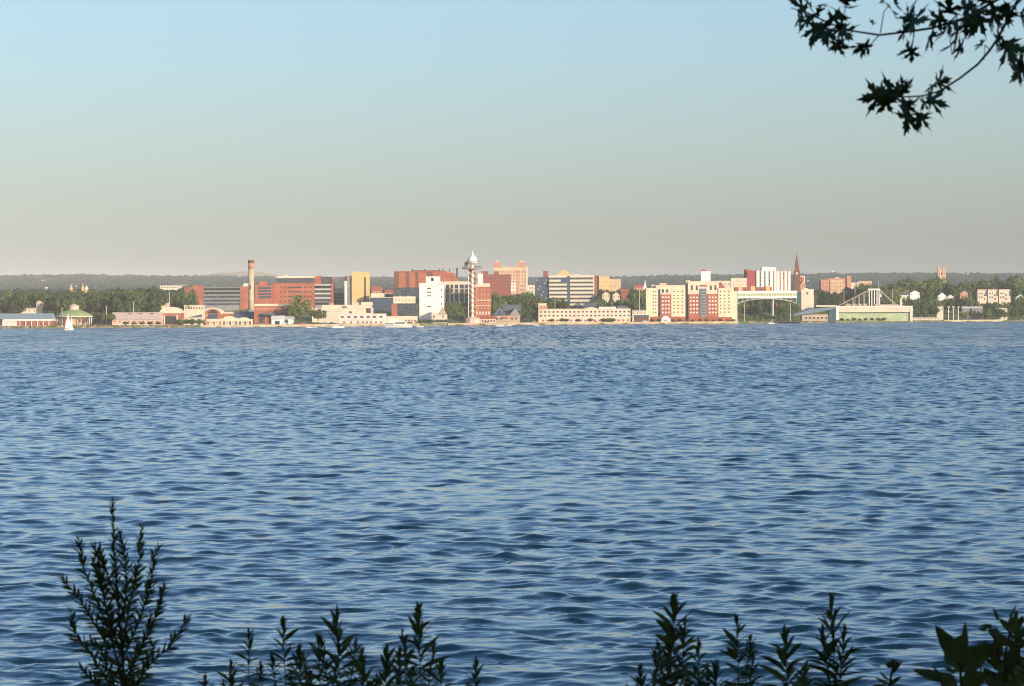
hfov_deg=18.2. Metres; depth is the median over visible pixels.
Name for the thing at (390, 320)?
door
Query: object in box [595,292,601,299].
tree
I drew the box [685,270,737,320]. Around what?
apartment block
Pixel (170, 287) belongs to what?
white warehouse
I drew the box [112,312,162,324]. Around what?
dock shed
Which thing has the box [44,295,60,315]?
tree
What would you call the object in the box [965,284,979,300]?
tree
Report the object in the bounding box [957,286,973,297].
tree
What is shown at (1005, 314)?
tree
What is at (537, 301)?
tree
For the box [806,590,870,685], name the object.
leafy plant
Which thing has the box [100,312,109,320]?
tree
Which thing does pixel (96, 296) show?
tree
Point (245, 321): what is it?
quay building
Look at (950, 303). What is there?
tree
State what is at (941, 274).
church
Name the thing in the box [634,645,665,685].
leafy plant
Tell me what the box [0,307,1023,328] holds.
terrain
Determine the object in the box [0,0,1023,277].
sky
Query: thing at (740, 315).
tree
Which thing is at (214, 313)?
arched building
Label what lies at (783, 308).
tree
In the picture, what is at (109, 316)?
tree
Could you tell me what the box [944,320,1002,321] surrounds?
beach
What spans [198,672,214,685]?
leafy plant
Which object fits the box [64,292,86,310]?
tree
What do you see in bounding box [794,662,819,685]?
leafy plant
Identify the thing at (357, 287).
yellow tower
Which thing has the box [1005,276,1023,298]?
tree
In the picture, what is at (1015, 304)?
tree
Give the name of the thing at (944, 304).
tree
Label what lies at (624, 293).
house
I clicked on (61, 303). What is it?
tree
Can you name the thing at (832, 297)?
tree
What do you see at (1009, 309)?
tree
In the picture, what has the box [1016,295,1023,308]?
tree
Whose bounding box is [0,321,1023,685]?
water
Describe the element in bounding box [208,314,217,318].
window
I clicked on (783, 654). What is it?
leafy plant
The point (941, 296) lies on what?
house
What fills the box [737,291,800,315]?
skybridge
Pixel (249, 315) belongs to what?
warehouse
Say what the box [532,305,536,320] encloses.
tree
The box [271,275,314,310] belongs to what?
brick office
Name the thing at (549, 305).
tree
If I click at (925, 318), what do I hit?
shed
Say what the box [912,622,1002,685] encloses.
broad leaved plant
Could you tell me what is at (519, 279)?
twin top tower
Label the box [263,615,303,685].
leafy plant
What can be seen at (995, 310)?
tree
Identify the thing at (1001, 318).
cabin
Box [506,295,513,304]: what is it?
tree
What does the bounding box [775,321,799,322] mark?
barge
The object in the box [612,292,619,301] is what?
house
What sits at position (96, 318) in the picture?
tree
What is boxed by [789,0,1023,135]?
maple tree
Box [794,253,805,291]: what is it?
church
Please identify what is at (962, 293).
house
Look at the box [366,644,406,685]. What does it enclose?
leafy plant
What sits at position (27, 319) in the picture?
pavilion
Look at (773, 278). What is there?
striped block
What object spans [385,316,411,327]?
motor boat
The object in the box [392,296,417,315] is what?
glass office
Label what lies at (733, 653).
leafy plant
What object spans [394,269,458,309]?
building
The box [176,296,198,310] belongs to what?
tree
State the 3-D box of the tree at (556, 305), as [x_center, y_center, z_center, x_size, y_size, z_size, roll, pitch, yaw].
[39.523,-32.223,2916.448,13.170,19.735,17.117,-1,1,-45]
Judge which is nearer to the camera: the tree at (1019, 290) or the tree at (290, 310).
the tree at (290, 310)
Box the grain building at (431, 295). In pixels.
[419,276,443,322]
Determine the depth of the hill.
11032.70 m
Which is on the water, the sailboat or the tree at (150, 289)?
the sailboat
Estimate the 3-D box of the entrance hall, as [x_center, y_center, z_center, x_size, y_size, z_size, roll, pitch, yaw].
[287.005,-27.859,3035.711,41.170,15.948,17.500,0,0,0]
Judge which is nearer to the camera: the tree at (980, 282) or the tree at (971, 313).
the tree at (971, 313)
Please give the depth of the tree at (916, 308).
3231.30 m
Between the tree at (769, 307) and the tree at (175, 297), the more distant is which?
the tree at (769, 307)
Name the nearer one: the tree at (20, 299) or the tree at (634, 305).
the tree at (20, 299)
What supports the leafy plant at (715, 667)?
on the ground
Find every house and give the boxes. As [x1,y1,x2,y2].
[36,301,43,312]
[184,287,192,293]
[371,286,382,292]
[384,290,393,294]
[602,292,609,301]
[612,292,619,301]
[621,289,628,299]
[632,310,645,321]
[634,285,643,290]
[899,292,908,305]
[909,290,919,299]
[937,293,945,312]
[959,291,967,299]
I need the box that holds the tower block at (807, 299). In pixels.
[800,288,813,320]
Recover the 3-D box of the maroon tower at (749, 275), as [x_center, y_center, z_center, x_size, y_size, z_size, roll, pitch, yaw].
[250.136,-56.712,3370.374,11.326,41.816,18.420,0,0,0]
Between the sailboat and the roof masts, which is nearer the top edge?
the roof masts
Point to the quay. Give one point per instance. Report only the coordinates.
(305, 325)
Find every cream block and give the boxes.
[528,285,534,294]
[719,278,746,290]
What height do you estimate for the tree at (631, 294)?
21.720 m
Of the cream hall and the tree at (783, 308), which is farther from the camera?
the tree at (783, 308)
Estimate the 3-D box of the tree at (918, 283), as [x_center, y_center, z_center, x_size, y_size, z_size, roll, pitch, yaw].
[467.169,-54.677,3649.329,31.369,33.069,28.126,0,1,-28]
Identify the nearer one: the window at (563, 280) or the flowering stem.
the flowering stem
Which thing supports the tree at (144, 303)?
on the terrain
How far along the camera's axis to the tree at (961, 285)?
3597.52 m
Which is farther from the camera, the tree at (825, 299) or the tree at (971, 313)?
the tree at (971, 313)
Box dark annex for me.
[335,290,344,304]
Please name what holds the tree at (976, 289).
on the terrain
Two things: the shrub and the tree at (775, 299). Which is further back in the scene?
the tree at (775, 299)
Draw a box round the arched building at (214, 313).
[203,308,233,323]
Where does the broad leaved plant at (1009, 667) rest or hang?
on the ground
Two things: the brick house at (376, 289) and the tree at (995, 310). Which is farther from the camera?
the tree at (995, 310)
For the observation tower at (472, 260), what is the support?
on the terrain
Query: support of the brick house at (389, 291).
on the terrain
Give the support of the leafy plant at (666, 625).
on the ground
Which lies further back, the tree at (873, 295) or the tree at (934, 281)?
the tree at (934, 281)
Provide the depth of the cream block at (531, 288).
3336.39 m
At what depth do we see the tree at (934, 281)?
3784.05 m
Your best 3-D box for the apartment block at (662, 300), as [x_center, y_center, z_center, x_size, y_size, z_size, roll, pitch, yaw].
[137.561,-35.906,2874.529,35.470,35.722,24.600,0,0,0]
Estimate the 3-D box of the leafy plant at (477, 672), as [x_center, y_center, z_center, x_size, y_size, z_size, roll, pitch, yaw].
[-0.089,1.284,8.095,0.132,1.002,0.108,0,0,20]
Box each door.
[165,316,176,323]
[259,314,263,322]
[389,319,397,322]
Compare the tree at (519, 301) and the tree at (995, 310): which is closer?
the tree at (519, 301)
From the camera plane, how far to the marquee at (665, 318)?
2840.55 m
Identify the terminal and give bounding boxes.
[339,314,386,323]
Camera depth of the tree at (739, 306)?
3093.92 m
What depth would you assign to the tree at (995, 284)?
3822.63 m
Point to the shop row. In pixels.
(753, 288)
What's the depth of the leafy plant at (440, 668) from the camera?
8.15 m
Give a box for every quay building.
[206,319,222,324]
[222,316,238,324]
[239,317,252,324]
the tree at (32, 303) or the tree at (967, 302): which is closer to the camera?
the tree at (32, 303)
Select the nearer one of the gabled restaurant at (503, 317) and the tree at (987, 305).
the gabled restaurant at (503, 317)
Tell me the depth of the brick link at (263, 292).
2730.56 m
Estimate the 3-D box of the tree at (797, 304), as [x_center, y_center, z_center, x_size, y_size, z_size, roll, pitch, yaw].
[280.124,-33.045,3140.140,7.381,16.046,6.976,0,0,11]
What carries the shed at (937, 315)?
on the terrain
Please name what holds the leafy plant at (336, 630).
on the ground
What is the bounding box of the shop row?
[734,286,771,290]
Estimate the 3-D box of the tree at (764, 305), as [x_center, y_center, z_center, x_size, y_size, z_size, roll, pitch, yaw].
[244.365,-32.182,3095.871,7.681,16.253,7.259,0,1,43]
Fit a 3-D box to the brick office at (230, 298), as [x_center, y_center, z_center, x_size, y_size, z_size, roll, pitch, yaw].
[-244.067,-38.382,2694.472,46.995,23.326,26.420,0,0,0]
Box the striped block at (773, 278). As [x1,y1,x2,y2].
[755,267,790,300]
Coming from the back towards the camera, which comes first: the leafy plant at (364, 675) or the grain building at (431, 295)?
the grain building at (431, 295)
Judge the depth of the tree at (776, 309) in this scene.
3074.05 m
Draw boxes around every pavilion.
[0,313,55,325]
[55,302,92,324]
[961,306,982,319]
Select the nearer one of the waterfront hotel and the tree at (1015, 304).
the waterfront hotel
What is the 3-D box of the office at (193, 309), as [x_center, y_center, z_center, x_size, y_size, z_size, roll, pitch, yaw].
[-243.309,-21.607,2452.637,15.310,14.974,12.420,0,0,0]
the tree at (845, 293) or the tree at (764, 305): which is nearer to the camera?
the tree at (764, 305)
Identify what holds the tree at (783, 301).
on the terrain
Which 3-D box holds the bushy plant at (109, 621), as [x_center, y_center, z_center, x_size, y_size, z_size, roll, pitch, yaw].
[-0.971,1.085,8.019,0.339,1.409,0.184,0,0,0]
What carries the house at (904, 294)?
on the terrain
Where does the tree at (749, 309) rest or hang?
on the terrain
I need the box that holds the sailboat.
[64,316,73,329]
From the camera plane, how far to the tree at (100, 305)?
2400.64 m
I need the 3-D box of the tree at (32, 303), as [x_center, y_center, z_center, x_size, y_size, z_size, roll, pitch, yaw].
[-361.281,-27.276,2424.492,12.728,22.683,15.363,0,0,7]
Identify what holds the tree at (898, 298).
on the terrain
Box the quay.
[200,323,419,326]
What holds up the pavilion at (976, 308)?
on the terrain
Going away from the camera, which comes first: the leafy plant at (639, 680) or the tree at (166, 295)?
the leafy plant at (639, 680)
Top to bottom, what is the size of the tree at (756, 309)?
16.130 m
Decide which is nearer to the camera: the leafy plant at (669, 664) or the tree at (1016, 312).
the leafy plant at (669, 664)
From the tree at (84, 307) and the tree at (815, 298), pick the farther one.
the tree at (815, 298)
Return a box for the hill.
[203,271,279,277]
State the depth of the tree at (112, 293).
2403.70 m
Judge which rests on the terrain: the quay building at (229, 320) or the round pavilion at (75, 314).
the round pavilion at (75, 314)
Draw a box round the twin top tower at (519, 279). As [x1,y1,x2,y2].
[493,261,527,294]
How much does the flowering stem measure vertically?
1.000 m
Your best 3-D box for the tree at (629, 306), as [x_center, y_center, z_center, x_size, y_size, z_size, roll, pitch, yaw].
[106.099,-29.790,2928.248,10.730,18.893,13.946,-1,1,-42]
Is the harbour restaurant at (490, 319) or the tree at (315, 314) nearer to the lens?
the tree at (315, 314)
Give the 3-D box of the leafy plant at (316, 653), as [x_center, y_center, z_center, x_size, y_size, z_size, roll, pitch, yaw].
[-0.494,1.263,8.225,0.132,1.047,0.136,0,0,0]
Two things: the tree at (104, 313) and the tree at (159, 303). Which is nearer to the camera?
the tree at (104, 313)
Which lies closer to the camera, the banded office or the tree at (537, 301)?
the tree at (537, 301)
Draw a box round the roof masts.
[838,289,894,305]
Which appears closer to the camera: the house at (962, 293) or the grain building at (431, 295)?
the grain building at (431, 295)
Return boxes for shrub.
[174,319,184,324]
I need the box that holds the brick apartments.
[819,276,871,293]
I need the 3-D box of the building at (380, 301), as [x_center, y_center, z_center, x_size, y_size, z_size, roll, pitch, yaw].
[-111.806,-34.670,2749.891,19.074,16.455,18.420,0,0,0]
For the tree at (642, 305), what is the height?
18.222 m
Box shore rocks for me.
[0,319,1023,328]
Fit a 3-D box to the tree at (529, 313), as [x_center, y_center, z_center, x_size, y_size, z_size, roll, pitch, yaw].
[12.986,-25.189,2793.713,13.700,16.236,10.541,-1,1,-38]
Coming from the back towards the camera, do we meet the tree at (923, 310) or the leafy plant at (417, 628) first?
the tree at (923, 310)
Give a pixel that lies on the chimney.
(250, 286)
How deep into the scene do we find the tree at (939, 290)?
3676.50 m
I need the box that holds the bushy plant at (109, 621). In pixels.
[57,497,191,685]
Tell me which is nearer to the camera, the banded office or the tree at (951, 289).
the banded office
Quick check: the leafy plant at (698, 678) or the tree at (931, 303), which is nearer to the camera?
the leafy plant at (698, 678)
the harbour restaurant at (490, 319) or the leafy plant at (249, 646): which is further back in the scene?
the harbour restaurant at (490, 319)
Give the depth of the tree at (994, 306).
3444.97 m
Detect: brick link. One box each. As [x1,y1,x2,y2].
[254,281,272,303]
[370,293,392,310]
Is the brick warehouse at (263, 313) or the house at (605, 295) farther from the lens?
the house at (605, 295)
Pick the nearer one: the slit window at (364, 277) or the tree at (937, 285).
the slit window at (364, 277)
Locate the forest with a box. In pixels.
[0,272,1023,307]
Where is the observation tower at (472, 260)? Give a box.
[462,251,481,322]
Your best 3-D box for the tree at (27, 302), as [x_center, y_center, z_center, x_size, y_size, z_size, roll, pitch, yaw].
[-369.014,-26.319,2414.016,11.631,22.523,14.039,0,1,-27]
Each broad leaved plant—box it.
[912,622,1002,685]
[978,605,1023,685]
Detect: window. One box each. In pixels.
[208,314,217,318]
[364,277,365,301]
[561,278,566,282]
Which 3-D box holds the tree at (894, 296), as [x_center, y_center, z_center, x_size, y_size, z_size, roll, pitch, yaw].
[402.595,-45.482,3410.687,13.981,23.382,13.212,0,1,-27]
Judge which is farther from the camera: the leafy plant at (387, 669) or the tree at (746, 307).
the tree at (746, 307)
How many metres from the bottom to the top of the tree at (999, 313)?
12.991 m
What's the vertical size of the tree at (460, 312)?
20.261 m
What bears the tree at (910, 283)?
on the terrain
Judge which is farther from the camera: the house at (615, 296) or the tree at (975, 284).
the tree at (975, 284)
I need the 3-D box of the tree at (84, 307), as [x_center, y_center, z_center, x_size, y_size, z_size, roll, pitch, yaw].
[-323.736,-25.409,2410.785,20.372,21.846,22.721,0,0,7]
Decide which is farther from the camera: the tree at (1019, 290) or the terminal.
the tree at (1019, 290)
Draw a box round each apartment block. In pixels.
[645,283,684,321]
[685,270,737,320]
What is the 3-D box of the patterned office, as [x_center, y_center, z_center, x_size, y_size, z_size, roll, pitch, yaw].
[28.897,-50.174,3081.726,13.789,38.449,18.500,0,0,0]
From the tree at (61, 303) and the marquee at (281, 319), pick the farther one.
the marquee at (281, 319)
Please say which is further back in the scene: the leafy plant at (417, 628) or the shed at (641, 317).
the shed at (641, 317)
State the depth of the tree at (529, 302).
2853.48 m
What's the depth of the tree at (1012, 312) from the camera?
3368.83 m
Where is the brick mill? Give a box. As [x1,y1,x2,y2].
[474,274,490,322]
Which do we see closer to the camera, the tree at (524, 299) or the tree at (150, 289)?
the tree at (150, 289)
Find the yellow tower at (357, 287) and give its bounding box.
[344,271,369,304]
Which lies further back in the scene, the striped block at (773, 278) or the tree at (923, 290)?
the tree at (923, 290)
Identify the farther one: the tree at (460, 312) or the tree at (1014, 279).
the tree at (1014, 279)
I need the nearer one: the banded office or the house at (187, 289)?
the house at (187, 289)
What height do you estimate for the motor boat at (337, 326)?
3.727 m
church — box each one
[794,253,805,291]
[936,267,945,282]
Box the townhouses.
[976,289,1010,308]
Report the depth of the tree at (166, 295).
2453.56 m
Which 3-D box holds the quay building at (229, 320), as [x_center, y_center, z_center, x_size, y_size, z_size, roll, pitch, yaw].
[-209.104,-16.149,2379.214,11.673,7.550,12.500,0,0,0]
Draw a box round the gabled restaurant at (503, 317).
[492,305,520,322]
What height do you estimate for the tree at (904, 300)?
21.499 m
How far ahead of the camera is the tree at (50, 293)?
2430.49 m
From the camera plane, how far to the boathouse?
2339.57 m
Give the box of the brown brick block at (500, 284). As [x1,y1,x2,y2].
[481,271,510,296]
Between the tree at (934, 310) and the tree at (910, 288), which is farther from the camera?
the tree at (910, 288)
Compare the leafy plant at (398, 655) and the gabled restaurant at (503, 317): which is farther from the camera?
the gabled restaurant at (503, 317)
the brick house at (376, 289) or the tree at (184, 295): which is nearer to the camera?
the tree at (184, 295)
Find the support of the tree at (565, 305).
on the terrain
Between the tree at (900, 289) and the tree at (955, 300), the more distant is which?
the tree at (900, 289)
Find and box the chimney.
[247,260,253,311]
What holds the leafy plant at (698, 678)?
on the ground
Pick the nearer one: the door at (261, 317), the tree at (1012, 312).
the door at (261, 317)
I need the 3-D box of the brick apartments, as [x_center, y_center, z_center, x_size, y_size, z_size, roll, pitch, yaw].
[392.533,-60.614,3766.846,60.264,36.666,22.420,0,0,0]
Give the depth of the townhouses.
3604.41 m
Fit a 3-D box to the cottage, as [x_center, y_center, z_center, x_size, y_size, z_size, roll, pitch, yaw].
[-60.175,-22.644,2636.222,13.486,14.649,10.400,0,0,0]
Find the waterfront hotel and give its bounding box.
[538,303,630,321]
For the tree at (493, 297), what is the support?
on the terrain
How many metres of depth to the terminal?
2504.58 m
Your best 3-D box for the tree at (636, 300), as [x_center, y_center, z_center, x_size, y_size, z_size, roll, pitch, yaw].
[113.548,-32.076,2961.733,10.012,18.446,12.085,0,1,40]
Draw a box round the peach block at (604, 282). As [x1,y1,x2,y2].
[594,275,620,295]
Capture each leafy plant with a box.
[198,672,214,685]
[215,658,243,685]
[232,627,266,685]
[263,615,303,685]
[284,642,317,685]
[297,632,340,685]
[309,602,367,685]
[345,645,383,685]
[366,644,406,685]
[384,645,421,685]
[391,601,449,685]
[427,655,457,685]
[464,654,486,685]
[626,662,650,685]
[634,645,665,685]
[647,591,707,685]
[656,631,691,685]
[685,637,714,685]
[695,658,727,685]
[713,613,763,685]
[757,623,814,685]
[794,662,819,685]
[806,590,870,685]
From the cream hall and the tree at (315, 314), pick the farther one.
the cream hall
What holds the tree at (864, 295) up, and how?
on the terrain
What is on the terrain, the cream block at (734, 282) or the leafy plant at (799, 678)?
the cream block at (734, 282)
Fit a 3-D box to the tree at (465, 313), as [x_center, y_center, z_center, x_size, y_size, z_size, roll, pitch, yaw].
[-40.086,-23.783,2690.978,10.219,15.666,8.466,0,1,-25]
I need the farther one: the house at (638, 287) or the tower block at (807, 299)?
the house at (638, 287)
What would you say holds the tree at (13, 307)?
on the terrain
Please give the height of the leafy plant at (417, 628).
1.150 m
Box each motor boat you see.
[332,324,344,327]
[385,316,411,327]
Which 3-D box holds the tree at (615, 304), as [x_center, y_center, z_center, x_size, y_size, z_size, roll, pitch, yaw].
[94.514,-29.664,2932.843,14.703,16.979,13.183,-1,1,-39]
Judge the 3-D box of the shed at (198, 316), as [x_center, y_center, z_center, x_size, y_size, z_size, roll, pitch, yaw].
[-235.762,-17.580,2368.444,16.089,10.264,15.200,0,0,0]
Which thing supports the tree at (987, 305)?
on the terrain
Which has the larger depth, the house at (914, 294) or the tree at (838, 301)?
the house at (914, 294)
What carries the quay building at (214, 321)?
on the quay
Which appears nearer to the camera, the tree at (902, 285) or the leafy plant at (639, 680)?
the leafy plant at (639, 680)
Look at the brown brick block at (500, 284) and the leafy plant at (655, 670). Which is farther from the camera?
the brown brick block at (500, 284)
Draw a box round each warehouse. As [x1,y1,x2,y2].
[160,285,181,289]
[234,312,253,323]
[254,304,288,323]
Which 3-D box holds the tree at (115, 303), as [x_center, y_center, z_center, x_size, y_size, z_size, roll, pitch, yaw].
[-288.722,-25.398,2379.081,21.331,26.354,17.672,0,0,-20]
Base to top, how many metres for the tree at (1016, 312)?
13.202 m
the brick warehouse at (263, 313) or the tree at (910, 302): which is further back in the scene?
the tree at (910, 302)
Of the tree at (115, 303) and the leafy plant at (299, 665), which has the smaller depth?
the leafy plant at (299, 665)
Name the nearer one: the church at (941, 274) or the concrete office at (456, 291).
the concrete office at (456, 291)
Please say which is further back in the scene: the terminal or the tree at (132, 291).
the terminal
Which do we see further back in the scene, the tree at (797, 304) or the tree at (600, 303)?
the tree at (797, 304)
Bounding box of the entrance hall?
[792,305,836,321]
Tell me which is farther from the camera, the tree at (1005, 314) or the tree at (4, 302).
the tree at (1005, 314)
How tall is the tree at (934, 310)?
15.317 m
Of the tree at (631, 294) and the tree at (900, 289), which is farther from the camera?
the tree at (900, 289)
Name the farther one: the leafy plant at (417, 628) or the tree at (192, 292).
the tree at (192, 292)
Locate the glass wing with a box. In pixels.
[314,276,334,307]
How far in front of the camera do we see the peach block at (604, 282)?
3683.37 m
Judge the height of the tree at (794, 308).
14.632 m
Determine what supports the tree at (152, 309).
on the terrain
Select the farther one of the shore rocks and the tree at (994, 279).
the tree at (994, 279)
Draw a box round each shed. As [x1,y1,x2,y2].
[21,308,36,312]
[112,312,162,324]
[184,312,204,324]
[387,316,417,322]
[634,315,648,321]
[913,317,936,320]
[935,306,942,319]
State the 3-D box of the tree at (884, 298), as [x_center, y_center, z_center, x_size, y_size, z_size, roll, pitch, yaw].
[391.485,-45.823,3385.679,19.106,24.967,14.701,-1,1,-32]
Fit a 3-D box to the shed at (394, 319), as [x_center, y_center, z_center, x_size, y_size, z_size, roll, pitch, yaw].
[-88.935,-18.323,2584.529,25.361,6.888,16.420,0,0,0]
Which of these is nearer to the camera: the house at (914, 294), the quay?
the quay
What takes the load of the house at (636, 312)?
on the terrain
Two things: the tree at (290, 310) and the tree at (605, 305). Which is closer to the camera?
the tree at (290, 310)
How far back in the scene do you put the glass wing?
2765.28 m
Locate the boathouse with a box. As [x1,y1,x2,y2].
[160,307,183,324]
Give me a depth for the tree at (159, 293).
2417.97 m
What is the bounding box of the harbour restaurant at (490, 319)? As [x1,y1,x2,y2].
[480,316,496,322]
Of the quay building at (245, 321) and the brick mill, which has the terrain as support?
the brick mill
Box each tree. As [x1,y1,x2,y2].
[0,295,10,313]
[5,296,26,312]
[6,295,25,307]
[18,294,31,307]
[27,292,38,307]
[34,293,44,312]
[44,291,56,311]
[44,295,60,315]
[48,294,74,312]
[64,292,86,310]
[73,295,91,310]
[86,293,103,311]
[89,294,109,322]
[90,312,100,324]
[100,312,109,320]
[101,289,115,322]
[105,313,115,322]
[109,291,137,311]
[120,294,144,308]
[123,289,142,293]
[131,293,147,311]
[139,292,167,311]
[145,291,164,311]
[146,293,157,311]
[147,286,162,294]
[162,291,168,301]
[170,291,180,306]
[176,292,191,301]
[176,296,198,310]
[188,289,197,299]
[285,305,295,315]
[288,294,311,323]
[309,308,326,318]
[444,301,457,322]
[453,300,464,322]
[462,306,470,318]
[491,294,498,312]
[491,299,502,313]
[495,299,508,314]
[500,296,511,304]
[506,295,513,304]
[512,298,524,308]
[516,295,530,318]
[521,305,534,321]
[525,298,533,320]
[530,296,543,307]
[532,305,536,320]
[545,299,553,308]
[549,297,560,308]
[559,301,570,308]
[590,300,606,308]
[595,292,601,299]
[599,302,612,306]
[608,302,620,308]
[621,300,634,313]
[626,289,638,300]
[626,300,637,316]
[631,299,641,309]
[632,291,644,299]
[638,299,644,309]
[737,301,743,310]
[737,312,743,320]
[741,304,747,317]
[746,305,752,316]
[750,304,761,313]
[761,302,767,316]
[765,302,771,316]
[770,298,776,305]
[771,305,779,314]
[778,304,789,314]
[781,298,792,303]
[788,303,798,313]
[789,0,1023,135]
[795,302,799,315]
[814,293,817,304]
[815,289,827,307]
[817,295,831,304]
[826,293,835,304]
[833,295,844,305]
[843,289,852,303]
[847,289,860,303]
[853,288,868,303]
[854,283,863,292]
[870,285,881,305]
[880,289,891,303]
[887,280,909,289]
[887,290,895,303]
[891,285,909,295]
[892,288,900,303]
[899,277,919,286]
[902,296,909,305]
[905,298,919,305]
[907,285,915,292]
[911,284,934,300]
[913,302,920,316]
[914,281,936,299]
[919,297,934,316]
[920,300,926,316]
[928,276,940,297]
[929,307,939,315]
[934,298,947,309]
[935,282,941,297]
[935,282,949,294]
[937,277,948,287]
[942,283,958,298]
[946,299,954,316]
[949,298,958,314]
[956,282,970,295]
[956,296,973,309]
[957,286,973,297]
[962,279,978,287]
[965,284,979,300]
[968,308,975,319]
[974,286,985,297]
[978,279,994,287]
[983,302,992,309]
[984,309,991,319]
[986,281,999,289]
[990,275,999,283]
[991,308,1000,319]
[992,304,1006,308]
[996,308,1003,316]
[998,282,1015,297]
[1000,310,1008,319]
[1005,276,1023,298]
[1007,275,1022,284]
[1007,305,1011,316]
[1010,307,1013,319]
[1011,300,1021,316]
[1012,285,1023,298]
[1014,308,1019,319]
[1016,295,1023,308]
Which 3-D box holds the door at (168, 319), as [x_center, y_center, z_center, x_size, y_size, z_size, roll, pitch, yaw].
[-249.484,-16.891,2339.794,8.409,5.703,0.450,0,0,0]
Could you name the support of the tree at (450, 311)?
on the terrain
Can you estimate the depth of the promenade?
2769.77 m
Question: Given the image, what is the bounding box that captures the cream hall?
[312,302,372,322]
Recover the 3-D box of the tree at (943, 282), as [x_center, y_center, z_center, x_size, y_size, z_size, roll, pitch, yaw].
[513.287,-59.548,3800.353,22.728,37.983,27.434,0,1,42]
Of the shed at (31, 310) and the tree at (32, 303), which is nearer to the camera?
the shed at (31, 310)
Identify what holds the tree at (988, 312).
on the terrain
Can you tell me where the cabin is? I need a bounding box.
[995,308,1006,319]
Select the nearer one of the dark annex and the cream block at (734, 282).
the dark annex
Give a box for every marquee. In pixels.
[271,316,294,323]
[661,316,670,321]
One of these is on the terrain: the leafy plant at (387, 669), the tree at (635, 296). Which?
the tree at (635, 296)
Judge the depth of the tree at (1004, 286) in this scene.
3681.91 m
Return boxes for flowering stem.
[872,659,901,685]
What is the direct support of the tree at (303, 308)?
on the terrain
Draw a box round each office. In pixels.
[184,305,204,316]
[193,283,247,310]
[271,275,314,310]
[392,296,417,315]
[444,281,470,319]
[535,271,548,301]
[549,270,593,308]
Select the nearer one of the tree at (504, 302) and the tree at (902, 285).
the tree at (504, 302)
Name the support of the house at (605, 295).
on the terrain
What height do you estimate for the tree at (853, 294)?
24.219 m
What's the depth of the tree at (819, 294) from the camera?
3323.36 m
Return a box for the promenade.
[448,321,737,325]
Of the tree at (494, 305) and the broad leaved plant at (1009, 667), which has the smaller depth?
the broad leaved plant at (1009, 667)
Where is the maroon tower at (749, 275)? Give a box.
[744,269,754,305]
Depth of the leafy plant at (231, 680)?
7.79 m
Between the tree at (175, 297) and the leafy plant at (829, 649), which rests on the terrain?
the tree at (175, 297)
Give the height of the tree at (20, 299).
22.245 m
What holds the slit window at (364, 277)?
in the yellow tower at (357, 287)
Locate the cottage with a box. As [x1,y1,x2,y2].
[431,307,446,322]
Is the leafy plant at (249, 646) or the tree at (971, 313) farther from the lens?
the tree at (971, 313)
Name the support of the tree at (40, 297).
on the terrain
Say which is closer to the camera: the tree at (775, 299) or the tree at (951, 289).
the tree at (775, 299)
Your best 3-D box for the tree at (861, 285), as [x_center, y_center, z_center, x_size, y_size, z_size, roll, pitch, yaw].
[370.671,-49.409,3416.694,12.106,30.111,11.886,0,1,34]
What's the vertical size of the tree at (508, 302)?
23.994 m

